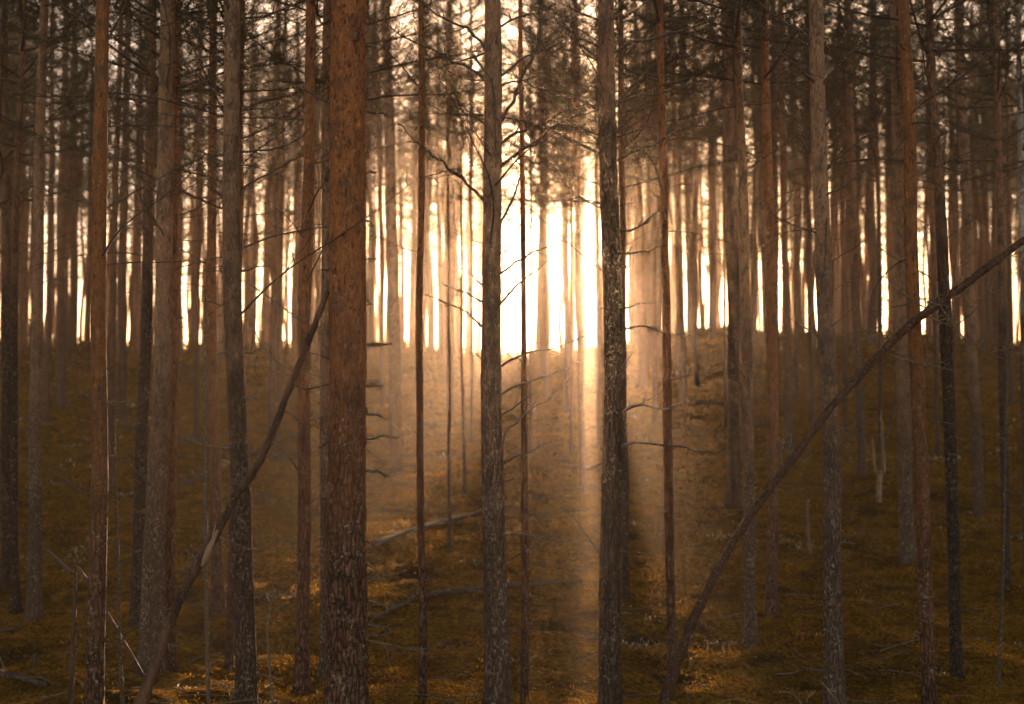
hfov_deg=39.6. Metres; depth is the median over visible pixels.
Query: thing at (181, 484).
fallen log
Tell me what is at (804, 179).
pine tree
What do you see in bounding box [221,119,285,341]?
pine tree
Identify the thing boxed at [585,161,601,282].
pine tree
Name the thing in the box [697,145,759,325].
pine tree
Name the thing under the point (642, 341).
pine tree
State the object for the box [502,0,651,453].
pine tree
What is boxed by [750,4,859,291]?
pine tree
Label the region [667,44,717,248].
pine tree
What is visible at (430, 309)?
pine tree
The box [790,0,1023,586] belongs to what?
pine tree
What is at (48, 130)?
pine tree
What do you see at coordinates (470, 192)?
pine tree
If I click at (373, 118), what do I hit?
pine tree
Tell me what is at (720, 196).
pine tree
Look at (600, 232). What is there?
pine tree
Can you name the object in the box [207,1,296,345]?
pine tree
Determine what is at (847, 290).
pine tree
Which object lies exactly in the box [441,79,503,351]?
pine tree
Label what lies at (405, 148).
pine tree
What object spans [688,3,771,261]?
pine tree
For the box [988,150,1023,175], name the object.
pine tree
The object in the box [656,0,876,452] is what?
pine tree
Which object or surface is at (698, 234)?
pine tree
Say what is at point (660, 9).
pine tree
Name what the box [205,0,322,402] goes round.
pine tree
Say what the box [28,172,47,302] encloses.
pine tree
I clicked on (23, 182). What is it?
pine tree
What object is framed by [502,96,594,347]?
pine tree
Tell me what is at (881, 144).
pine tree
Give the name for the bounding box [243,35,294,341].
pine tree
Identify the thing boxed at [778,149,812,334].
pine tree
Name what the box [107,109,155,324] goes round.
pine tree
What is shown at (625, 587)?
pine tree
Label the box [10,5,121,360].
pine tree
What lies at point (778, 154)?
pine tree
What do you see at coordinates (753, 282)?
pine tree
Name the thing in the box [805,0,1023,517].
pine tree
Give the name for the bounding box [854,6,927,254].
pine tree
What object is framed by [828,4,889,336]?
pine tree
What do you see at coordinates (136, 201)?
pine tree
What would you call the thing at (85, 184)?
pine tree
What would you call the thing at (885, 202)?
pine tree
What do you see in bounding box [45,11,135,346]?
pine tree
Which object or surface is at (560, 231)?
pine tree
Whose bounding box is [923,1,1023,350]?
pine tree
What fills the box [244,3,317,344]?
pine tree
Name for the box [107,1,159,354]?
pine tree
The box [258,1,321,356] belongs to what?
pine tree
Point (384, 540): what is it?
fallen log
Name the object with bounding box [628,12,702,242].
pine tree
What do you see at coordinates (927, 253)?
pine tree
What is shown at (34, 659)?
broken stump
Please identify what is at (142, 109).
pine tree
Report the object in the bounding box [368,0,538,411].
pine tree
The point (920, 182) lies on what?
pine tree
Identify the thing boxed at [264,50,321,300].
pine tree
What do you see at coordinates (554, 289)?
sky
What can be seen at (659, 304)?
pine tree
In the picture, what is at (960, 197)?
pine tree
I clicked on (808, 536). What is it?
dead sapling
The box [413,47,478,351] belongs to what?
pine tree
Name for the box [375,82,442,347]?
pine tree
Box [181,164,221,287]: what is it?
pine tree
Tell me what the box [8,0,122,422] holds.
pine tree
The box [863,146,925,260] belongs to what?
pine tree
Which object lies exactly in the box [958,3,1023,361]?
pine tree
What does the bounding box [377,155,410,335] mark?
pine tree
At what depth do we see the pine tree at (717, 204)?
69.11 m
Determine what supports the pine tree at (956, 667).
on the ground
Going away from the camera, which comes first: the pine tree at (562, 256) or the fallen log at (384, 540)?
the fallen log at (384, 540)
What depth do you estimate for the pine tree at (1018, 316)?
83.61 m
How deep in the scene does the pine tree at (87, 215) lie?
63.71 m
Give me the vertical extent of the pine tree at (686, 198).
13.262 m
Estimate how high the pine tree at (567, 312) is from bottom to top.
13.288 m
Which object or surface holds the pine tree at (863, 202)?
on the ground
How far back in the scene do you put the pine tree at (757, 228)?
70.45 m
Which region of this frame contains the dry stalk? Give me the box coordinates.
[775,689,801,703]
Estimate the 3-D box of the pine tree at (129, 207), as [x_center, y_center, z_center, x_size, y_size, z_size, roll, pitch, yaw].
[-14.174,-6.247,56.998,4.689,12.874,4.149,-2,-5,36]
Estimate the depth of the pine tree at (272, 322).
31.54 m
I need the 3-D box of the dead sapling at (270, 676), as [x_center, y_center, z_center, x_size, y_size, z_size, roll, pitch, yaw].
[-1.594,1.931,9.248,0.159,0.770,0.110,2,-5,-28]
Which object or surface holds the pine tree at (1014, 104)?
on the ground
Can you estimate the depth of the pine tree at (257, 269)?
82.91 m
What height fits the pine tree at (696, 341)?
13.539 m
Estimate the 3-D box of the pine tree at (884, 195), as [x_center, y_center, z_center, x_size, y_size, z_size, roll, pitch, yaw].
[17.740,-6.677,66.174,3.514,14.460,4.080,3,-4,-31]
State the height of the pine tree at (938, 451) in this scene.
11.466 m
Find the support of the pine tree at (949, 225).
on the ground
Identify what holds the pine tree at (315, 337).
on the ground
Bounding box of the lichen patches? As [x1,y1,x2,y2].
[0,344,1021,703]
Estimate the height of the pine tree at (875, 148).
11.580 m
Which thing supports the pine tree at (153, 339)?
on the ground
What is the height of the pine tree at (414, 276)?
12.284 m
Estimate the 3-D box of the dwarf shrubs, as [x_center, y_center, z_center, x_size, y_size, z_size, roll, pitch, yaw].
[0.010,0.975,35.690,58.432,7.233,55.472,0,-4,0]
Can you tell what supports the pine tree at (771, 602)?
on the ground
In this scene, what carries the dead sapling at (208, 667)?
on the ground
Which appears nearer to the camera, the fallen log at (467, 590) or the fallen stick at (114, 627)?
the fallen stick at (114, 627)
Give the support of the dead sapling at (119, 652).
on the ground
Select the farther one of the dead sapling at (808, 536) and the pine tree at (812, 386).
the pine tree at (812, 386)
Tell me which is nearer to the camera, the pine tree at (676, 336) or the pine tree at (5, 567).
the pine tree at (5, 567)
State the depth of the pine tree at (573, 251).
61.35 m
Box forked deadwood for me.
[871,391,896,502]
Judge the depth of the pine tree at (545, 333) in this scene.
40.23 m
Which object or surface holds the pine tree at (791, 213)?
on the ground
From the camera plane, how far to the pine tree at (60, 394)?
36.74 m
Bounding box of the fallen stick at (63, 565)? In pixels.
[43,547,73,574]
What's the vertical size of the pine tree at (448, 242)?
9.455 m
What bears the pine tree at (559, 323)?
on the ground
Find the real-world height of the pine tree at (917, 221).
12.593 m
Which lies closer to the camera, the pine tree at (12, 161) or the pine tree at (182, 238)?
the pine tree at (12, 161)
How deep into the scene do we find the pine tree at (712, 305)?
49.53 m
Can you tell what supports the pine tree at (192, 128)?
on the ground
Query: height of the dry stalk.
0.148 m
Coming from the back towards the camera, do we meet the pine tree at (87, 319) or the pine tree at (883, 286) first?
the pine tree at (883, 286)
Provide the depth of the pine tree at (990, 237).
63.09 m
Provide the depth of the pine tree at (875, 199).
73.40 m
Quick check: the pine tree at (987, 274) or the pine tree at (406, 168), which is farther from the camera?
the pine tree at (406, 168)
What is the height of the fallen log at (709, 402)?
0.328 m
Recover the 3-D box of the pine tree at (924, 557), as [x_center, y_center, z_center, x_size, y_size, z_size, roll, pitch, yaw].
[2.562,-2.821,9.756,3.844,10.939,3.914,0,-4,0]
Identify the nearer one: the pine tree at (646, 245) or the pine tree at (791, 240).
the pine tree at (646, 245)
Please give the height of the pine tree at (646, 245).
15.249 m
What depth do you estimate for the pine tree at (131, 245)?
76.78 m
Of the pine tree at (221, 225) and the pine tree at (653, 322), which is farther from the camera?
the pine tree at (221, 225)
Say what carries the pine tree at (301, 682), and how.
on the ground
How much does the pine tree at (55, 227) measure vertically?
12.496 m
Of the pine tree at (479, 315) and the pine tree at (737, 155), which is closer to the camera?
the pine tree at (737, 155)
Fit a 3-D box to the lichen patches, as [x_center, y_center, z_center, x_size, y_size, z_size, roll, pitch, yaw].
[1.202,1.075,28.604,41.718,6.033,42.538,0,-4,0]
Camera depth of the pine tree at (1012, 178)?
58.13 m
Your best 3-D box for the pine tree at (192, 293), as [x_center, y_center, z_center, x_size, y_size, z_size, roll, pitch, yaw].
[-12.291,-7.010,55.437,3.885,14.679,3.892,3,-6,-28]
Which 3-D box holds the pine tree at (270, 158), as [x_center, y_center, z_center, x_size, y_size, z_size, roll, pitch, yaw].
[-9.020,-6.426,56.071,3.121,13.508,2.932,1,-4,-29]
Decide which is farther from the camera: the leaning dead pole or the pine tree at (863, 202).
the pine tree at (863, 202)
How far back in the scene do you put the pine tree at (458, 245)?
74.18 m
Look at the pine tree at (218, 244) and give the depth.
70.18 m
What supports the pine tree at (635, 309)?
on the ground
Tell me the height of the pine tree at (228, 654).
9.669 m
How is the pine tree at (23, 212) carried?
on the ground
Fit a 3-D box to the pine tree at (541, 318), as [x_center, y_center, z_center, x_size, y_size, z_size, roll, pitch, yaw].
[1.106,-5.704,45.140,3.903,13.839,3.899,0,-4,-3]
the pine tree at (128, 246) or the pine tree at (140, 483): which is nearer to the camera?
the pine tree at (140, 483)
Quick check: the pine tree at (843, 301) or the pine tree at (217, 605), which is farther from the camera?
the pine tree at (843, 301)
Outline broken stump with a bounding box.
[32,652,36,665]
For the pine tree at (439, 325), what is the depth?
46.20 m
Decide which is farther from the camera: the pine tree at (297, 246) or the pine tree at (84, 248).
the pine tree at (84, 248)
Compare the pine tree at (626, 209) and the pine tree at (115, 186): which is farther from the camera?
the pine tree at (626, 209)
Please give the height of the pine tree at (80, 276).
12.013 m
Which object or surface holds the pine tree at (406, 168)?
on the ground
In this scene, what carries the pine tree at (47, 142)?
on the ground
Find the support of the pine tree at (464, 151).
on the ground
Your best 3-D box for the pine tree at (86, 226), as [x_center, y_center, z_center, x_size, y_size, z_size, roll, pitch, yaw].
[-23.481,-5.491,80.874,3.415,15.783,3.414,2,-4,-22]
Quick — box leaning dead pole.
[659,236,1023,703]
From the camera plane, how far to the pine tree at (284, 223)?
79.51 m
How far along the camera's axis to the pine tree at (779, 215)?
69.23 m
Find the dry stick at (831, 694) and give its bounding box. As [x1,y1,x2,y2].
[812,678,839,703]
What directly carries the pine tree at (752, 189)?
on the ground
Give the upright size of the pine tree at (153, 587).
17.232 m
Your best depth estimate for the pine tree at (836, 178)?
63.12 m
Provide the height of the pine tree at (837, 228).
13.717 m
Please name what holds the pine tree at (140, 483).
on the ground
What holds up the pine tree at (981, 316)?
on the ground
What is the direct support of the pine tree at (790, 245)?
on the ground
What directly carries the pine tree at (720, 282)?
on the ground
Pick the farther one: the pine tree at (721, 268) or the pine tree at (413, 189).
the pine tree at (721, 268)
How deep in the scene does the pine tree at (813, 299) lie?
43.38 m
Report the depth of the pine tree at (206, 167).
57.79 m
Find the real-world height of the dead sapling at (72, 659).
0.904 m
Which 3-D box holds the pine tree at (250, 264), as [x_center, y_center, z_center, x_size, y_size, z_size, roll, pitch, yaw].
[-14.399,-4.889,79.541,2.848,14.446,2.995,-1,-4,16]
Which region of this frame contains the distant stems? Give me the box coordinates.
[0,0,1018,361]
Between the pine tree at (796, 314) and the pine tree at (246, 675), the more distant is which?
the pine tree at (796, 314)
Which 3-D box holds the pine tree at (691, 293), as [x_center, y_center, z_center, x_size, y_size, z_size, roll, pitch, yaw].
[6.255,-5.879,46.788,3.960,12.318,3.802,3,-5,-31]
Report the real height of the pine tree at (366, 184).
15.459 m
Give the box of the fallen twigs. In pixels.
[0,349,1022,703]
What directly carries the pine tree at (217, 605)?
on the ground
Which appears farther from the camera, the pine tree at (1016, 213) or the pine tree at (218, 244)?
the pine tree at (218, 244)
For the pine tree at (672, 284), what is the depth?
73.75 m
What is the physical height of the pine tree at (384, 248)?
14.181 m
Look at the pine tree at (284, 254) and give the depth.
84.31 m
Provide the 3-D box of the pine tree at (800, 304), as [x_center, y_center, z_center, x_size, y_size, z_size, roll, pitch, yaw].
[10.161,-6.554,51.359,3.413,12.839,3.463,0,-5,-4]
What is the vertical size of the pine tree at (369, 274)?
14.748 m
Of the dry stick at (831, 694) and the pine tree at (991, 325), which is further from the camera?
the pine tree at (991, 325)
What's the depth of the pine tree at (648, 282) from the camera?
45.81 m
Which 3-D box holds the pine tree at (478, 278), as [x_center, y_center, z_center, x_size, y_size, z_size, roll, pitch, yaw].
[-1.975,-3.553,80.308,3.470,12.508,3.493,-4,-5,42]
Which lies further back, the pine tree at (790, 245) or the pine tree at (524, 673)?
the pine tree at (790, 245)
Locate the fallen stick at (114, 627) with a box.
[72,564,145,680]
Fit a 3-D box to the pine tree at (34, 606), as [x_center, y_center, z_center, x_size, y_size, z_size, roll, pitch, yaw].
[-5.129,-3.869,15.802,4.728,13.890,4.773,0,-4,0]
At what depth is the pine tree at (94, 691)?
9.38 m
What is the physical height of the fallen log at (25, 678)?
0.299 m
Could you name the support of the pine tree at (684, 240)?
on the ground
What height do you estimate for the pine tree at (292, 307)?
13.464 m
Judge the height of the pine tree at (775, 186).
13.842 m
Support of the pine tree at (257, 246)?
on the ground
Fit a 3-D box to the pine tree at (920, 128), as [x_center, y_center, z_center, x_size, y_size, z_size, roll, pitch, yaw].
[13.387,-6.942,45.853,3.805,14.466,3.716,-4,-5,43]
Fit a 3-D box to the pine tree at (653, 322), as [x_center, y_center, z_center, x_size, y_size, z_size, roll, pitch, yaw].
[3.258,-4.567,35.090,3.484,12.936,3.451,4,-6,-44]
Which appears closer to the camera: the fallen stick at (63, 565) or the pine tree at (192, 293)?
the fallen stick at (63, 565)
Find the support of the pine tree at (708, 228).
on the ground
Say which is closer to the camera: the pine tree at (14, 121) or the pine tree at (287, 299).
the pine tree at (14, 121)
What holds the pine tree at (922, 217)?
on the ground
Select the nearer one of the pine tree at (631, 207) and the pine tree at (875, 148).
the pine tree at (875, 148)
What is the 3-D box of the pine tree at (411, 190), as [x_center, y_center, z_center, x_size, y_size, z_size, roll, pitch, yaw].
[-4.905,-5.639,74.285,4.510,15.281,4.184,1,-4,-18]
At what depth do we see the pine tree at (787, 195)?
66.97 m
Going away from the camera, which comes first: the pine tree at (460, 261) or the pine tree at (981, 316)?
the pine tree at (981, 316)
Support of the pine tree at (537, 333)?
on the ground
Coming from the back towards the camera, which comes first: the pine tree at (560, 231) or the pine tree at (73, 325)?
the pine tree at (560, 231)
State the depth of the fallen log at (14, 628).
14.75 m
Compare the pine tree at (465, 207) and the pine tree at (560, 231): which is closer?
the pine tree at (465, 207)
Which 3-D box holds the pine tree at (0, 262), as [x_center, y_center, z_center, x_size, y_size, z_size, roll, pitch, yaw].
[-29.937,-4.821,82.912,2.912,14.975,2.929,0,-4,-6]
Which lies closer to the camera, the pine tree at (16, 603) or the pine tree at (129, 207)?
the pine tree at (16, 603)
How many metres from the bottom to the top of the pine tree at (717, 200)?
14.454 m
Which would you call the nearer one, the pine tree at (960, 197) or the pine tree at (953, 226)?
the pine tree at (953, 226)
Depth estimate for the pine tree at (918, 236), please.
76.91 m
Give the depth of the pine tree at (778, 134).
55.44 m
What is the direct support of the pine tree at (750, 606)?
on the ground
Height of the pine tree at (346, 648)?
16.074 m
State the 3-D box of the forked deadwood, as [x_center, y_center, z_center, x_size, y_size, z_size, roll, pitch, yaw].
[6.284,1.537,23.791,0.547,2.068,0.169,1,-4,-18]
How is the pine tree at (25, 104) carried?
on the ground
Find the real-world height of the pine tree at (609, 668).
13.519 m
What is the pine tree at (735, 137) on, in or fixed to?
on the ground
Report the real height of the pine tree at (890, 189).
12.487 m
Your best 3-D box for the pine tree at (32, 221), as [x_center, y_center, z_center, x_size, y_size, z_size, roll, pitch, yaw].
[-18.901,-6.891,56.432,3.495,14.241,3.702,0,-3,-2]
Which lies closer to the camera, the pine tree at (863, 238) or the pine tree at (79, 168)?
the pine tree at (79, 168)
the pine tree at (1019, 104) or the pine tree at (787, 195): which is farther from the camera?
the pine tree at (787, 195)
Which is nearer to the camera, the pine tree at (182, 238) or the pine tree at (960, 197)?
the pine tree at (960, 197)
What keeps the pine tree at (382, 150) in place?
on the ground
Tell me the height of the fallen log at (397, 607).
0.317 m
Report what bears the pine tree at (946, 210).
on the ground
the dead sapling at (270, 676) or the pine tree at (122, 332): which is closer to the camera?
the dead sapling at (270, 676)
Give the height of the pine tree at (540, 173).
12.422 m
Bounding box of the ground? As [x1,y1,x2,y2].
[0,336,1023,703]
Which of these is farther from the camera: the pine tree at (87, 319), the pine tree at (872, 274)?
the pine tree at (87, 319)
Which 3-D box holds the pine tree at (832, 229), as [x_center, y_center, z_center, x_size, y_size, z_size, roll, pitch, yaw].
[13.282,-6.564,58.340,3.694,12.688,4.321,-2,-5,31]
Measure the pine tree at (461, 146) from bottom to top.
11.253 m
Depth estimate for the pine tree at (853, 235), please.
26.55 m
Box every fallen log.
[0,625,22,632]
[0,658,53,687]
[121,420,297,459]
[177,469,208,489]
[369,590,418,620]
[375,511,481,545]
[409,563,582,598]
[688,395,723,405]
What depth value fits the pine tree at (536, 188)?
62.37 m
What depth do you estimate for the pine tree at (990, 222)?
72.99 m
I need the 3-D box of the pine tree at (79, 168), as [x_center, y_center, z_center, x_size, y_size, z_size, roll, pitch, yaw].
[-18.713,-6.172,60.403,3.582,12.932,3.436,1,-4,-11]
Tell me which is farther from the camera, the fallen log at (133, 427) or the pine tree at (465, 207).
the pine tree at (465, 207)
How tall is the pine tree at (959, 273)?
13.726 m
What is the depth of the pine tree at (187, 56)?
47.14 m
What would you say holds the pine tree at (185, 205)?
on the ground
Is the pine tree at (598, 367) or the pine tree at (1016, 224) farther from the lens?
the pine tree at (1016, 224)
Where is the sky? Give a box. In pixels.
[27,0,1023,357]
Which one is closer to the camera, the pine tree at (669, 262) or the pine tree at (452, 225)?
the pine tree at (452, 225)
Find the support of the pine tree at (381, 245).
on the ground
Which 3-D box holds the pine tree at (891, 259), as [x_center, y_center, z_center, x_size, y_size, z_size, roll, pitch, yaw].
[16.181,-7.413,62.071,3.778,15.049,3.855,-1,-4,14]
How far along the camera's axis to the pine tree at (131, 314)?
52.49 m
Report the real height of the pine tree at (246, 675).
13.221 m
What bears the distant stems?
on the ground
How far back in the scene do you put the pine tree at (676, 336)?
44.75 m
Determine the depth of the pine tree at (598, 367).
31.35 m
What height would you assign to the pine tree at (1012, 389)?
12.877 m
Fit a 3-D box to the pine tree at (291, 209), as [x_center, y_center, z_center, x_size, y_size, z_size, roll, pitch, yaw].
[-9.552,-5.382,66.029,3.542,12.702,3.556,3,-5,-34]
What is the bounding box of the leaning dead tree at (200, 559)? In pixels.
[134,290,328,703]
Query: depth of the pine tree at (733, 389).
24.08 m
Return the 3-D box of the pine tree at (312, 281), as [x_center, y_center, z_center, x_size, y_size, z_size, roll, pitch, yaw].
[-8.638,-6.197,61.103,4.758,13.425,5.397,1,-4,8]
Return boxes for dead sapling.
[66,572,82,703]
[106,409,129,703]
[196,288,217,703]
[257,590,281,703]
[806,499,813,553]
[989,378,1011,686]
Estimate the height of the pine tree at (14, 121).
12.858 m
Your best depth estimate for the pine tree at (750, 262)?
84.17 m
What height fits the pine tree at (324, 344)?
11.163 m
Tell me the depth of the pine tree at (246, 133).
56.84 m
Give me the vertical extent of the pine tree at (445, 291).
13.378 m
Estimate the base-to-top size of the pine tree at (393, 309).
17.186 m
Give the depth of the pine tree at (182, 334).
73.25 m
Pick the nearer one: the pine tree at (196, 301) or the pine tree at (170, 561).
the pine tree at (170, 561)
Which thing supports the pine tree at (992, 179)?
on the ground
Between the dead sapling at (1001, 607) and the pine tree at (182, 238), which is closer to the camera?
the dead sapling at (1001, 607)
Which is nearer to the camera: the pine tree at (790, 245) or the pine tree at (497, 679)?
the pine tree at (497, 679)
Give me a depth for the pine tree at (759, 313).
78.95 m
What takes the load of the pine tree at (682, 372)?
on the ground
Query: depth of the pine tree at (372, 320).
49.92 m
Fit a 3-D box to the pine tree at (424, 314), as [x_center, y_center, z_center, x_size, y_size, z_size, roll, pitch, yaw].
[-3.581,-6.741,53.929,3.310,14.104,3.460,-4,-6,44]
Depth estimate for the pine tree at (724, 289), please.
33.41 m
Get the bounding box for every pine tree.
[0,0,136,407]
[0,0,139,589]
[0,0,155,621]
[0,0,158,613]
[0,0,223,490]
[0,0,290,628]
[0,0,329,674]
[0,0,369,667]
[0,1,34,243]
[0,1,56,322]
[0,6,48,202]
[0,8,57,283]
[0,17,48,342]
[0,105,58,338]
[0,211,0,289]
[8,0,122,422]
[8,0,298,703]
[8,0,457,670]
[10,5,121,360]
[14,0,208,420]
[22,6,86,297]
[24,19,60,341]
[27,9,122,353]
[27,120,87,316]
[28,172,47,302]
[44,65,109,326]
[44,161,86,324]
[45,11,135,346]
[56,104,120,305]
[69,179,107,324]
[78,0,320,618]
[78,114,136,310]
[79,151,120,310]
[106,198,132,295]
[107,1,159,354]
[107,3,196,345]
[107,43,207,347]
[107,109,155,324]
[107,180,155,305]
[109,0,188,280]
[118,167,195,343]
[119,0,294,438]
[128,88,186,336]
[133,0,415,695]
[135,1,221,315]
[139,10,218,357]
[142,0,445,703]
[142,152,217,299]
[142,178,206,308]
[155,130,206,344]
[181,4,245,344]
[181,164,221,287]
[182,1,262,345]
[182,26,222,306]
[183,166,205,342]
[184,113,263,314]
[185,0,273,277]
[196,0,368,441]
[196,0,540,681]
[203,129,250,302]
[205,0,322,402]
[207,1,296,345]
[219,46,285,340]
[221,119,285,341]
[221,205,270,303]
[242,194,292,286]
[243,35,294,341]
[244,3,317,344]
[245,154,266,342]
[249,32,303,292]
[255,42,321,341]
[256,172,294,331]
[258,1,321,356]
[260,166,316,342]
[261,62,321,346]
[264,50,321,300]
[270,0,322,352]
[283,0,450,703]
[284,131,321,298]
[294,0,484,476]
[303,2,430,308]
[315,0,459,406]
[319,25,415,236]
[321,1,414,313]
[332,0,545,703]
[365,0,411,358]
[367,39,412,353]
[367,59,415,341]
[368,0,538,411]
[369,0,432,275]
[370,0,557,493]
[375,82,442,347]
[377,0,547,442]
[377,81,445,275]
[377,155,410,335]
[379,0,474,352]
[379,0,600,703]
[382,70,464,349]
[383,106,455,285]
[384,0,474,349]
[391,0,520,551]
[393,0,482,367]
[397,12,503,352]
[397,149,443,343]
[404,186,480,312]
[408,26,483,356]
[410,25,476,351]
[412,0,747,703]
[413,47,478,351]
[427,0,585,702]
[430,157,476,341]
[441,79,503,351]
[446,0,793,602]
[448,0,600,452]
[453,0,696,491]
[454,51,519,312]
[455,129,508,353]
[460,184,513,353]
[462,0,624,400]
[463,64,526,294]
[463,82,519,270]
[473,204,508,296]
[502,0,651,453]
[502,2,593,380]
[502,51,593,301]
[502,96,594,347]
[504,0,581,353]
[504,0,633,412]
[504,0,783,671]
[505,18,624,367]
[527,0,669,443]
[528,117,593,353]
[534,118,592,313]
[537,99,594,347]
[556,46,633,342]
[563,0,718,387]
[579,0,719,422]
[581,42,670,292]
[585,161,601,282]
[586,166,648,320]
[587,47,681,343]
[591,4,719,365]
[594,26,672,333]
[614,0,897,649]
[615,0,744,404]
[615,0,897,615]
[616,1,701,348]
[618,166,648,296]
[624,0,825,508]
[627,2,734,349]
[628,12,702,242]
[638,0,748,385]
[643,1,721,365]
[643,164,698,332]
[644,107,684,336]
[645,6,719,339]
[655,0,795,426]
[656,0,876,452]
[665,3,759,340]
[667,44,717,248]
[668,54,752,325]
[668,97,725,326]
[668,125,722,323]
[669,162,707,282]
[673,107,746,313]
[683,5,787,337]
[683,174,750,328]
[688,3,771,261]
[691,0,844,405]
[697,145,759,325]
[698,0,799,342]
[699,138,721,264]
[702,64,759,276]
[714,0,1019,563]
[717,3,801,291]
[720,2,869,398]
[722,177,780,293]
[731,0,1011,703]
[732,0,891,423]
[743,0,1023,703]
[744,0,947,475]
[745,7,791,339]
[745,85,792,293]
[746,0,926,443]
[746,143,802,325]
[747,14,811,267]
[749,163,780,331]
[750,0,1023,678]
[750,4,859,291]
[750,152,791,308]
[754,4,861,356]
[757,5,836,336]
[778,55,843,256]
[778,93,838,320]
[778,105,811,281]
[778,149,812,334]
[778,163,815,306]
[778,167,815,314]
[779,118,829,332]
[783,0,989,446]
[786,30,884,333]
[789,36,866,241]
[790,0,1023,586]
[790,159,829,306]
[800,52,866,332]
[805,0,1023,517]
[826,0,1023,454]
[827,16,881,335]
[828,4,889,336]
[829,4,951,323]
[829,121,884,257]
[831,1,917,347]
[838,161,880,226]
[840,186,884,278]
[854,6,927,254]
[860,93,889,242]
[861,0,1023,571]
[861,114,923,296]
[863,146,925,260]
[864,5,947,247]
[867,28,920,330]
[875,123,926,314]
[876,152,947,276]
[880,0,991,350]
[881,182,929,256]
[881,220,919,310]
[882,184,928,265]
[913,25,947,299]
[914,52,960,323]
[917,122,947,295]
[917,135,991,256]
[918,47,991,335]
[921,0,1023,404]
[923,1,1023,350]
[925,35,990,333]
[937,1,1017,352]
[943,37,1018,342]
[943,138,990,318]
[945,80,990,272]
[946,4,1019,309]
[953,46,1017,340]
[957,152,1018,296]
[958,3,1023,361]
[958,170,1016,264]
[969,120,1016,257]
[980,0,1023,267]
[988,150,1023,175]
[990,87,1019,315]
[990,151,1019,279]
[1011,69,1022,266]
[1012,151,1019,338]
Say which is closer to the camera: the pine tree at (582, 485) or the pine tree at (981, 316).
the pine tree at (582, 485)
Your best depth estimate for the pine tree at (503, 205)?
64.70 m
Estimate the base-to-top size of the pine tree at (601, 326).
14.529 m
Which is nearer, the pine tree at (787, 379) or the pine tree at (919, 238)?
the pine tree at (787, 379)
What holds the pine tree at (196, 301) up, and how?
on the ground
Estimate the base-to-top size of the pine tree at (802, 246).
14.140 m
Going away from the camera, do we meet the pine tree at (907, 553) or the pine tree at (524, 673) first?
the pine tree at (524, 673)
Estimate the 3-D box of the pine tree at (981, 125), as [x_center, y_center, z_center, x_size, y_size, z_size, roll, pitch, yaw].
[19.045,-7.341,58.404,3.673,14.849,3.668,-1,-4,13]
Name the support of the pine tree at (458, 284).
on the ground
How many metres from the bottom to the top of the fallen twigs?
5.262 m
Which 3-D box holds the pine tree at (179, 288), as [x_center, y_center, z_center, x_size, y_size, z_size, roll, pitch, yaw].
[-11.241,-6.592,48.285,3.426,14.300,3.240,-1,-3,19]
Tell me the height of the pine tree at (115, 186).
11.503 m
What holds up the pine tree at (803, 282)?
on the ground
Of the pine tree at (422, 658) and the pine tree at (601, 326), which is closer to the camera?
the pine tree at (422, 658)
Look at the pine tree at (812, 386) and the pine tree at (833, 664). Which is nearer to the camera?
the pine tree at (833, 664)
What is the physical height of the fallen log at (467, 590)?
0.410 m
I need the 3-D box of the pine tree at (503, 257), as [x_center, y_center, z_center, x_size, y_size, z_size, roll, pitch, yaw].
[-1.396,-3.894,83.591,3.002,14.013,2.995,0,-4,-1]
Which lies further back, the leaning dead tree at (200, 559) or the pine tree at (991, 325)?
the pine tree at (991, 325)
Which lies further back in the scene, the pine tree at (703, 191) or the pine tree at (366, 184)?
the pine tree at (703, 191)
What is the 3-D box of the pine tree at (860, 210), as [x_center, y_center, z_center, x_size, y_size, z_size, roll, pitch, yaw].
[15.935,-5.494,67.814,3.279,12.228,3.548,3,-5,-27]
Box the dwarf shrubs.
[0,323,1023,703]
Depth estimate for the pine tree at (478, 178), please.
63.33 m
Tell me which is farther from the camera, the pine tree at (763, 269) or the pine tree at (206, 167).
the pine tree at (206, 167)
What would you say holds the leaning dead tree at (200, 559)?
on the ground

